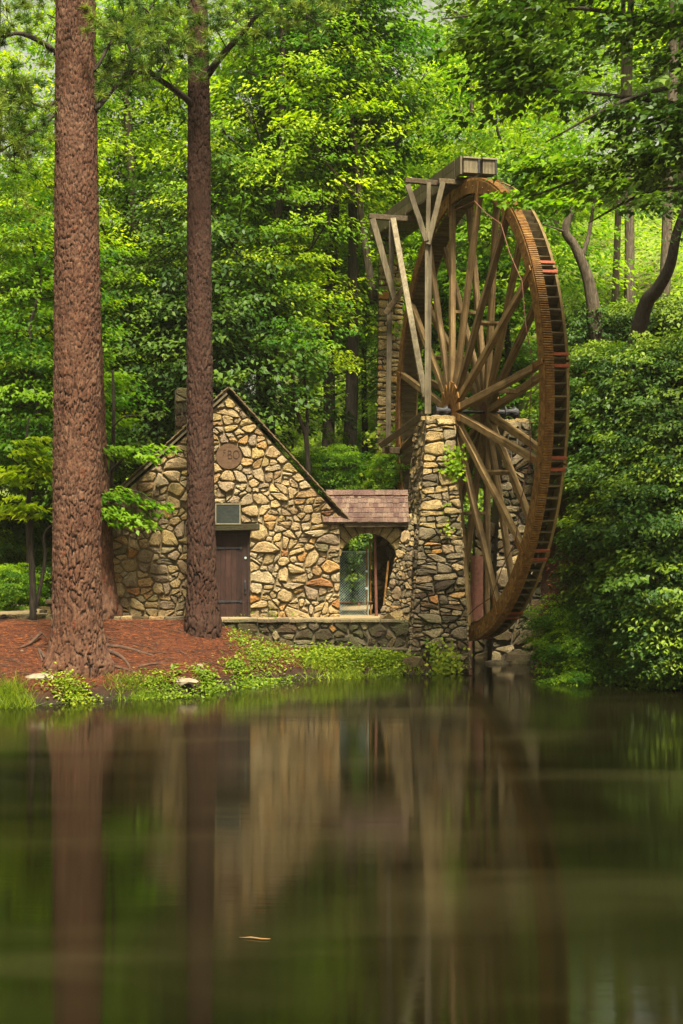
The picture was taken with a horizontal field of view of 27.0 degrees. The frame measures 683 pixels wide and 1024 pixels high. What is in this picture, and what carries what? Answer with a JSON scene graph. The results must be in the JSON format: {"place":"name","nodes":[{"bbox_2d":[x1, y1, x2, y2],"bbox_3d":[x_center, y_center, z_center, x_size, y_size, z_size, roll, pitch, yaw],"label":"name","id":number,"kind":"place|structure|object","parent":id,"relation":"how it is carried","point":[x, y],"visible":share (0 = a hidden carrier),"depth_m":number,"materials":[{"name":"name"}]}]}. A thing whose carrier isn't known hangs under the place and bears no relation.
{"place":"outdoors","nodes":[
{"label":"outdoors","id":0,"kind":"place"},
{"bbox_2d":[0,0,668,393],"label":"sky","id":1,"kind":"structure","parent":0,"point":[427,2],"materials":[{"name":"white"}]},
{"bbox_2d":[0,657,682,1023],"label":"water","id":2,"kind":"structure","parent":0,"point":[480,843],"depth_m":18.06,"materials":[{"name":"liquid"}]},
{"bbox_2d":[0,163,682,705],"bbox_3d":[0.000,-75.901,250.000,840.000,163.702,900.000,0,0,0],"label":"ground","id":3,"kind":"structure","parent":0,"point":[196,641],"depth_m":37.75,"materials":[{"name":"plant"}]},
{"bbox_2d":[0,526,47,603],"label":"shrub","id":4,"kind":"object","parent":3,"relation":"on","point":[7,547],"visible":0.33,"depth_m":45.69,"materials":[{"name":"green plant"}]},
{"bbox_2d":[0,562,49,610],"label":"shrub","id":5,"kind":"object","parent":3,"relation":"on","point":[10,593],"visible":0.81,"depth_m":42.59,"materials":[{"name":"green plant"}]},
{"bbox_2d":[0,669,49,708],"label":"grass clump","id":6,"kind":"object","parent":3,"relation":"on","point":[8,695],"visible":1,"depth_m":31.85,"materials":[{"name":"plant"}]},
{"bbox_2d":[0,418,52,620],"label":"understory tree","id":7,"kind":"object","parent":3,"relation":"on","point":[28,507],"visible":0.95,"depth_m":38.01,"materials":[{"name":"green plant"}]},
{"bbox_2d":[0,492,52,572],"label":"shrub","id":8,"kind":"object","parent":3,"relation":"on","point":[35,524],"visible":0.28,"depth_m":51.12,"materials":[{"name":"green plant"}]},
{"bbox_2d":[0,489,52,569],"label":"shrub","id":9,"kind":"object","parent":3,"relation":"on","point":[41,501],"visible":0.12,"depth_m":52.06,"materials":[{"name":"green plant"}]},
{"bbox_2d":[0,157,53,492],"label":"broadleaf tree","id":10,"kind":"object","parent":3,"relation":"on","point":[1,281],"visible":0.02,"depth_m":52.65,"materials":[{"name":"green plant"}]},
{"bbox_2d":[14,547,51,605],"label":"shrub","id":11,"kind":"object","parent":3,"relation":"on","point":[48,582],"visible":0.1,"depth_m":44.32,"materials":[{"name":"green plant"}]},
{"bbox_2d":[10,0,122,619],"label":"pine tree","id":12,"kind":"object","parent":3,"relation":"on","point":[112,607],"visible":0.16,"depth_m":39.12,"materials":[{"name":"brown plant"}]},
{"bbox_2d":[26,662,119,704],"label":"weed clump","id":13,"kind":"object","parent":3,"relation":"on","point":[64,680],"visible":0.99,"depth_m":32.55,"materials":[{"name":"green plant"}]},
{"bbox_2d":[0,0,161,677],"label":"pine tree","id":14,"kind":"object","parent":3,"relation":"on","point":[77,639],"visible":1,"depth_m":33.56,"materials":[{"name":"brown plant"}]},
{"bbox_2d":[0,192,169,605],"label":"broadleaf tree","id":15,"kind":"object","parent":3,"relation":"on","point":[38,421],"visible":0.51,"depth_m":44.14,"materials":[{"name":"green plant"}]},
{"bbox_2d":[0,0,169,432],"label":"broadleaf tree","id":16,"kind":"object","parent":3,"relation":"on","point":[4,200],"visible":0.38,"depth_m":46.51,"materials":[{"name":"green plant"}]},
{"bbox_2d":[0,212,175,491],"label":"broadleaf tree","id":17,"kind":"object","parent":3,"relation":"on","point":[123,477],"visible":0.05,"depth_m":49.70,"materials":[{"name":"green plant"}]},
{"bbox_2d":[0,136,178,554],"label":"broadleaf tree","id":18,"kind":"object","parent":3,"relation":"on","point":[118,201],"visible":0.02,"depth_m":54.66,"materials":[{"name":"green plant"}]},
{"bbox_2d":[10,0,234,501],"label":"slender tree","id":19,"kind":"object","parent":3,"relation":"on","point":[136,128],"visible":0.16,"depth_m":56.33,"materials":[{"name":"green plant"}]},
{"bbox_2d":[97,665,168,701],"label":"grass clump","id":20,"kind":"object","parent":3,"relation":"on","point":[142,696],"visible":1,"depth_m":33.27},
{"bbox_2d":[101,370,182,535],"bbox_3d":[-6.206,-0.569,39.753,2.416,7.022,4.863,0,0,-28],"label":"understory tree","id":21,"kind":"object","parent":3,"relation":"on","point":[119,512],"visible":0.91,"depth_m":38.77,"materials":[{"name":"green plant"}]},
{"bbox_2d":[0,618,306,692],"bbox_3d":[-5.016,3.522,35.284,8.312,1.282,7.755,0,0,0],"label":"pine straw","id":22,"kind":"object","parent":3,"relation":"on","point":[6,623],"visible":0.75,"depth_m":36.19,"materials":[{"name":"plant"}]},
{"bbox_2d":[14,173,295,485],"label":"broadleaf tree","id":23,"kind":"object","parent":3,"relation":"on","point":[148,436],"visible":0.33,"depth_m":47.68,"materials":[{"name":"green plant"}]},
{"bbox_2d":[0,0,335,466],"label":"broadleaf tree","id":24,"kind":"object","parent":3,"relation":"on","point":[128,128],"visible":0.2,"depth_m":51.08,"materials":[{"name":"green plant"}]},
{"bbox_2d":[117,666,224,699],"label":"weed clump","id":25,"kind":"object","parent":3,"relation":"on","point":[176,695],"visible":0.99,"depth_m":33.51,"materials":[{"name":"green plant"}]},
{"bbox_2d":[45,104,361,467],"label":"broadleaf tree","id":26,"kind":"object","parent":3,"relation":"on","point":[269,415],"visible":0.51,"depth_m":47.52,"materials":[{"name":"green plant"}]},
{"bbox_2d":[184,661,233,694],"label":"weed clump","id":27,"kind":"object","parent":3,"relation":"on","point":[209,689],"visible":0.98,"depth_m":34.62,"materials":[{"name":"green plant"}]},
{"bbox_2d":[93,0,360,638],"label":"pine tree","id":28,"kind":"object","parent":3,"relation":"on","point":[202,619],"visible":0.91,"depth_m":37.67,"materials":[{"name":"brown plant"}]},
{"bbox_2d":[110,387,350,617],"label":"stone cottage","id":29,"kind":"structure","parent":3,"relation":"on","point":[277,545],"depth_m":39.52,"materials":[{"name":"beige stone"}]},
{"bbox_2d":[215,534,247,616],"bbox_3d":[-3.082,1.800,39.734,0.914,2.359,0.171,0,0,0],"label":"door","id":30,"kind":"structure","parent":29,"relation":"in","point":[231,549],"depth_m":39.73,"materials":[{"name":"wood"}]},
{"bbox_2d":[211,650,266,688],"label":"weed clump","id":31,"kind":"object","parent":3,"relation":"on","point":[234,662],"visible":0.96,"depth_m":35.73,"materials":[{"name":"green plant"}]},
{"bbox_2d":[167,1,346,428],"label":"slender tree","id":32,"kind":"object","parent":3,"relation":"on","point":[247,190],"visible":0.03,"depth_m":55.73,"materials":[{"name":"green plant"}]},
{"bbox_2d":[99,0,433,442],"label":"broadleaf tree","id":33,"kind":"object","parent":3,"relation":"on","point":[283,159],"visible":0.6,"depth_m":49.28,"materials":[{"name":"green plant"}]},
{"bbox_2d":[225,607,312,691],"bbox_3d":[-1.888,3.526,37.441,2.329,1.790,6.261,0,0,0],"label":"ivy patch","id":34,"kind":"object","parent":3,"relation":"on","point":[261,653],"visible":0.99,"depth_m":37.15,"materials":[{"name":"green plant"}]},
{"bbox_2d":[244,306,365,478],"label":"twin stem tree","id":35,"kind":"object","parent":3,"relation":"on","point":[272,343],"visible":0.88,"depth_m":46.85,"materials":[{"name":"green plant"}]},
{"bbox_2d":[222,618,410,654],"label":"wall","id":36,"kind":"structure","parent":3,"relation":"on","point":[390,634],"depth_m":38.94,"materials":[{"name":"stone"}]},
{"bbox_2d":[274,637,380,678],"bbox_3d":[-0.400,3.665,38.356,2.956,1.538,2.770,0,0,0],"label":"weed clump","id":37,"kind":"object","parent":3,"relation":"on","point":[325,649],"visible":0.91,"depth_m":38.00,"materials":[{"name":"green plant"}]},
{"bbox_2d":[213,107,444,428],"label":"broadleaf tree","id":38,"kind":"object","parent":3,"relation":"on","point":[344,339],"visible":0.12,"depth_m":59.25,"materials":[{"name":"green plant"}]},
{"bbox_2d":[209,43,450,304],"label":"forked tree","id":39,"kind":"object","parent":3,"relation":"on","point":[372,293],"visible":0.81,"depth_m":49.72,"materials":[{"name":"green plant"}]},
{"bbox_2d":[290,441,374,497],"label":"shrub","id":40,"kind":"object","parent":3,"relation":"on","point":[341,478],"visible":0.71,"depth_m":49.46,"materials":[{"name":"green plant"}]},
{"bbox_2d":[276,643,391,680],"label":"grass clump","id":41,"kind":"object","parent":3,"relation":"on","point":[350,675],"visible":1,"depth_m":37.57,"materials":[{"name":"plant"}]},
{"bbox_2d":[211,0,464,490],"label":"slender tree","id":42,"kind":"object","parent":3,"relation":"on","point":[330,422],"visible":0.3,"depth_m":52.19,"materials":[{"name":"green plant"}]},
{"bbox_2d":[4,165,682,597],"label":"ground cover","id":43,"kind":"object","parent":3,"relation":"on","point":[570,305],"visible":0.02,"depth_m":69.88,"materials":[{"name":"green plant"}]},
{"bbox_2d":[227,0,477,573],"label":"slender tree","id":44,"kind":"object","parent":3,"relation":"on","point":[351,398],"visible":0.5,"depth_m":51.65,"materials":[{"name":"green plant"}]},
{"bbox_2d":[340,533,372,605],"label":"shrub","id":45,"kind":"object","parent":3,"relation":"on","point":[360,542],"visible":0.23,"depth_m":44.86,"materials":[{"name":"green plant"}]},
{"bbox_2d":[305,150,416,480],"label":"slender tree","id":46,"kind":"object","parent":3,"relation":"on","point":[365,429],"visible":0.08,"depth_m":61.83,"materials":[{"name":"green plant"}]},
{"bbox_2d":[323,490,408,612],"bbox_3d":[0.773,1.286,40.486,2.579,3.827,2.228,0,0,0],"label":"arched gateway","id":47,"kind":"object","parent":3,"relation":"on","point":[382,515],"visible":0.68,"depth_m":39.82,"materials":[{"name":"brown stone"}]},
{"bbox_2d":[340,551,371,614],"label":"chain link gate","id":48,"kind":"structure","parent":47,"relation":"attached to","point":[366,588],"depth_m":40.34,"materials":[{"name":"metal"}]},
{"bbox_2d":[366,534,388,615],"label":"rusty pipe frame","id":49,"kind":"object","parent":3,"relation":"on","point":[375,574],"visible":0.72,"depth_m":40.09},
{"bbox_2d":[320,613,442,677],"bbox_3d":[0.805,3.606,38.432,3.846,1.642,2.210,0,0,0],"label":"weed clump","id":50,"kind":"object","parent":3,"relation":"on","point":[368,654],"visible":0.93,"depth_m":38.25,"materials":[{"name":"green plant"}]},
{"bbox_2d":[360,447,410,491],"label":"shrub","id":51,"kind":"object","parent":3,"relation":"on","point":[381,461],"visible":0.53,"depth_m":46.42,"materials":[{"name":"green plant"}]},
{"bbox_2d":[375,241,402,488],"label":"stone tower","id":52,"kind":"structure","parent":3,"relation":"on","point":[397,309],"depth_m":48.79,"materials":[{"name":"beige stone"}]},
{"bbox_2d":[307,178,536,478],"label":"broadleaf tree","id":53,"kind":"object","parent":3,"relation":"on","point":[436,351],"visible":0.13,"depth_m":53.55,"materials":[{"name":"green plant"}]},
{"bbox_2d":[380,415,471,671],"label":"stone pier","id":54,"kind":"structure","parent":3,"relation":"on","point":[426,591],"depth_m":39.00,"materials":[{"name":"beige stone"}]},
{"bbox_2d":[369,213,427,456],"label":"trestle","id":55,"kind":"object","parent":54,"relation":"on","point":[394,296],"visible":0.93,"depth_m":44.25,"materials":[{"name":"wood"}]},
{"bbox_2d":[404,177,457,413],"bbox_3d":[2.544,-6.068,39.920,1.572,6.617,0.428,0,0,-11],"label":"trestle","id":56,"kind":"object","parent":54,"relation":"on","point":[427,234],"visible":1,"depth_m":39.87,"materials":[{"name":"wood"}]},
{"bbox_2d":[370,156,497,240],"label":"wooden flume","id":57,"kind":"object","parent":56,"relation":"on","point":[468,167],"visible":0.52,"depth_m":41.80,"materials":[{"name":"brown wood"}]},
{"bbox_2d":[423,637,472,673],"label":"ivy","id":58,"kind":"object","parent":54,"relation":"attached to","point":[443,661],"visible":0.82,"depth_m":38.32,"materials":[{"name":"green plant"}]},
{"bbox_2d":[437,443,467,482],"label":"ivy","id":59,"kind":"object","parent":54,"relation":"attached to","point":[455,465],"visible":1,"depth_m":39.06,"materials":[{"name":"green plant"}]},
{"bbox_2d":[395,178,569,640],"bbox_3d":[3.834,-2.838,40.436,2.480,12.950,12.950,0,0,-14],"label":"water wheel","id":60,"kind":"object","parent":54,"relation":"on","point":[455,384],"visible":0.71,"depth_m":38.26,"materials":[{"name":"wood"}]},
{"bbox_2d":[470,556,482,620],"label":"rusted sheet","id":61,"kind":"object","parent":60,"relation":"attached to","point":[476,578],"visible":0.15,"depth_m":41.00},
{"bbox_2d":[312,0,599,364],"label":"broadleaf tree","id":62,"kind":"object","parent":3,"relation":"on","point":[472,106],"visible":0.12,"depth_m":61.35,"materials":[{"name":"green plant"}]},
{"bbox_2d":[473,519,538,657],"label":"retaining wall","id":63,"kind":"structure","parent":3,"relation":"on","point":[481,647],"depth_m":42.33,"materials":[{"name":"stone"}]},
{"bbox_2d":[488,418,540,660],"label":"stone pier","id":64,"kind":"structure","parent":3,"relation":"on","point":[502,645],"depth_m":41.49,"materials":[{"name":"beige stone"}]},
{"bbox_2d":[402,50,652,419],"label":"broadleaf tree","id":65,"kind":"object","parent":3,"relation":"on","point":[503,263],"visible":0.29,"depth_m":51.95,"materials":[{"name":"green plant"}]},
{"bbox_2d":[415,0,666,163],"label":"broadleaf tree","id":66,"kind":"object","parent":3,"relation":"on","point":[453,12],"visible":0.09,"depth_m":69.96,"materials":[{"name":"green plant"}]},
{"bbox_2d":[420,0,682,223],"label":"overhanging maple","id":67,"kind":"object","parent":3,"relation":"on","point":[517,64],"visible":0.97,"depth_m":30.41,"materials":[{"name":"green plant"}]},
{"bbox_2d":[480,142,681,218],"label":"maple bough","id":68,"kind":"object","parent":67,"relation":"attached to","point":[523,202],"visible":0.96,"depth_m":29.68,"materials":[{"name":"green plant"}]},
{"bbox_2d":[519,593,600,664],"bbox_3d":[5.979,3.250,38.067,2.697,2.312,2.822,0,0,-12],"label":"shrub","id":69,"kind":"object","parent":3,"relation":"on","point":[557,612],"visible":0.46,"depth_m":37.70,"materials":[{"name":"green plant"}]},
{"bbox_2d":[536,664,596,685],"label":"shrub","id":70,"kind":"object","parent":3,"relation":"on","point":[567,679],"visible":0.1,"depth_m":35.97,"materials":[{"name":"green plant"}]},
{"bbox_2d":[517,290,629,369],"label":"shrub","id":71,"kind":"object","parent":3,"relation":"on","point":[572,335],"visible":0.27,"depth_m":46.09,"materials":[{"name":"green plant"}]},
{"bbox_2d":[490,101,664,344],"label":"leaning tree","id":72,"kind":"object","parent":3,"relation":"on","point":[590,291],"visible":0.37,"depth_m":45.88,"materials":[{"name":"green plant"}]},
{"bbox_2d":[528,620,627,683],"bbox_3d":[6.135,3.925,37.067,2.773,2.377,2.902,0,0,-12],"label":"shrub","id":73,"kind":"object","parent":3,"relation":"on","point":[559,655],"visible":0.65,"depth_m":36.57,"materials":[{"name":"green plant"}]},
{"bbox_2d":[526,339,632,426],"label":"shrub","id":74,"kind":"object","parent":3,"relation":"on","point":[595,345],"visible":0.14,"depth_m":41.29,"materials":[{"name":"green plant"}]},
{"bbox_2d":[547,555,635,633],"bbox_3d":[7.398,2.415,38.005,3.189,2.733,3.337,0,0,-43],"label":"shrub","id":75,"kind":"object","parent":3,"relation":"on","point":[563,574],"visible":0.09,"depth_m":37.71,"materials":[{"name":"green plant"}]},
{"bbox_2d":[569,591,632,660],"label":"shrub","id":76,"kind":"object","parent":3,"relation":"on","point":[600,633],"visible":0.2,"depth_m":36.28,"materials":[{"name":"green plant"}]},
{"bbox_2d":[528,374,678,488],"bbox_3d":[7.912,-2.075,40.379,4.741,3.883,4.531,0,0,-28],"label":"shrub","id":77,"kind":"object","parent":3,"relation":"on","point":[582,408],"visible":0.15,"depth_m":39.82,"materials":[{"name":"green plant"}]},
{"bbox_2d":[557,638,649,684],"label":"shrub","id":78,"kind":"object","parent":3,"relation":"on","point":[605,674],"visible":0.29,"depth_m":36.18,"materials":[{"name":"green plant"}]},
{"bbox_2d":[534,0,678,168],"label":"distant tree","id":79,"kind":"object","parent":3,"relation":"on","point":[599,83],"visible":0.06,"depth_m":84.16,"materials":[{"name":"green plant"}]},
{"bbox_2d":[564,399,664,502],"bbox_3d":[8.040,-1.326,39.601,4.242,3.949,4.284,0,0,-5],"label":"shrub","id":80,"kind":"object","parent":3,"relation":"on","point":[585,449],"visible":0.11,"depth_m":38.76,"materials":[{"name":"green plant"}]},
{"bbox_2d":[547,489,682,609],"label":"shrub","id":81,"kind":"object","parent":3,"relation":"on","point":[580,568],"visible":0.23,"depth_m":37.27,"materials":[{"name":"green plant"}]},
{"bbox_2d":[564,298,665,351],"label":"shrub","id":82,"kind":"object","parent":3,"relation":"on","point":[621,310],"visible":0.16,"depth_m":45.88,"materials":[{"name":"green plant"}]},
{"bbox_2d":[548,445,682,576],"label":"shrub","id":83,"kind":"object","parent":3,"relation":"on","point":[575,511],"visible":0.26,"depth_m":37.53,"materials":[{"name":"green plant"}]},
{"bbox_2d":[553,450,681,563],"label":"shrub","id":84,"kind":"object","parent":3,"relation":"on","point":[590,479],"visible":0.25,"depth_m":37.79,"materials":[{"name":"green plant"}]},
{"bbox_2d":[611,0,625,315],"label":"slender tree","id":85,"kind":"object","parent":3,"relation":"on","point":[616,272],"visible":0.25,"depth_m":57.57,"materials":[{"name":"brown plant"}]},
{"bbox_2d":[555,496,682,637],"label":"shrub","id":86,"kind":"object","parent":3,"relation":"on","point":[632,529],"visible":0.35,"depth_m":35.93,"materials":[{"name":"green plant"}]},
{"bbox_2d":[558,532,682,635],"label":"shrub","id":87,"kind":"object","parent":3,"relation":"on","point":[605,589],"visible":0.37,"depth_m":35.84,"materials":[{"name":"green plant"}]},
{"bbox_2d":[559,336,682,461],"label":"shrub","id":88,"kind":"object","parent":3,"relation":"on","point":[652,401],"visible":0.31,"depth_m":38.79,"materials":[{"name":"green plant"}]},
{"bbox_2d":[559,0,682,199],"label":"distant tree","id":89,"kind":"object","parent":3,"relation":"on","point":[680,175],"visible":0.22,"depth_m":78.71,"materials":[{"name":"green plant"}]},
{"bbox_2d":[560,342,682,455],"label":"shrub","id":90,"kind":"object","parent":3,"relation":"on","point":[574,380],"visible":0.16,"depth_m":40.29,"materials":[{"name":"green plant"}]},
{"bbox_2d":[566,296,682,347],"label":"shrub","id":91,"kind":"object","parent":3,"relation":"on","point":[666,304],"visible":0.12,"depth_m":45.79,"materials":[{"name":"green plant"}]},
{"bbox_2d":[618,0,634,304],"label":"slender tree","id":92,"kind":"object","parent":3,"relation":"on","point":[629,248],"visible":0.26,"depth_m":55.92,"materials":[{"name":"brown plant"}]},
{"bbox_2d":[576,366,682,487],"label":"shrub","id":93,"kind":"object","parent":3,"relation":"on","point":[656,410],"visible":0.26,"depth_m":38.21,"materials":[{"name":"green plant"}]},
{"bbox_2d":[579,445,682,578],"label":"shrub","id":94,"kind":"object","parent":3,"relation":"on","point":[667,490],"visible":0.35,"depth_m":36.38,"materials":[{"name":"green plant"}]},
{"bbox_2d":[581,508,682,642],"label":"shrub","id":95,"kind":"object","parent":3,"relation":"on","point":[665,593],"visible":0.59,"depth_m":34.96,"materials":[{"name":"green plant"}]},
{"bbox_2d":[581,409,682,500],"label":"shrub","id":96,"kind":"object","parent":3,"relation":"on","point":[608,437],"visible":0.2,"depth_m":37.88,"materials":[{"name":"green plant"}]},
{"bbox_2d":[586,331,682,428],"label":"shrub","id":97,"kind":"object","parent":3,"relation":"on","point":[620,358],"visible":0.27,"depth_m":38.97,"materials":[{"name":"green plant"}]},
{"bbox_2d":[595,628,674,689],"bbox_3d":[7.630,3.870,36.039,2.776,2.274,2.653,0,0,-43],"label":"shrub","id":98,"kind":"object","parent":3,"relation":"on","point":[618,664],"visible":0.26,"depth_m":35.40,"materials":[{"name":"green plant"}]},
{"bbox_2d":[590,398,682,509],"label":"shrub","id":99,"kind":"object","parent":3,"relation":"on","point":[678,460],"visible":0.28,"depth_m":37.13,"materials":[{"name":"green plant"}]},
{"bbox_2d":[591,310,682,421],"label":"shrub","id":100,"kind":"object","parent":3,"relation":"on","point":[671,337],"visible":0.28,"depth_m":39.18,"materials":[{"name":"green plant"}]},
{"bbox_2d":[600,472,682,589],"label":"shrub","id":101,"kind":"object","parent":3,"relation":"on","point":[666,542],"visible":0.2,"depth_m":35.43,"materials":[{"name":"green plant"}]},
{"bbox_2d":[600,587,682,682],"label":"shrub","id":102,"kind":"object","parent":3,"relation":"on","point":[647,609],"visible":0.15,"depth_m":34.98,"materials":[{"name":"green plant"}]},
{"bbox_2d":[609,578,682,687],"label":"shrub","id":103,"kind":"object","parent":3,"relation":"on","point":[663,642],"visible":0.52,"depth_m":34.55,"materials":[{"name":"green plant"}]},
{"bbox_2d":[617,616,682,689],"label":"shrub","id":104,"kind":"object","parent":3,"relation":"on","point":[671,675],"visible":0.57,"depth_m":34.58,"materials":[{"name":"green plant"}]},
{"bbox_2d":[617,291,682,341],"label":"shrub","id":105,"kind":"object","parent":3,"relation":"on","point":[662,321],"visible":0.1,"depth_m":45.89,"materials":[{"name":"green plant"}]},
{"bbox_2d":[622,171,682,350],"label":"leaning tree","id":106,"kind":"object","parent":3,"relation":"on","point":[651,295],"visible":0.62,"depth_m":43.10,"materials":[{"name":"brown plant"}]},
{"bbox_2d":[659,0,676,299],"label":"slender tree","id":107,"kind":"object","parent":3,"relation":"on","point":[665,235],"visible":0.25,"depth_m":53.74,"materials":[{"name":"brown plant"}]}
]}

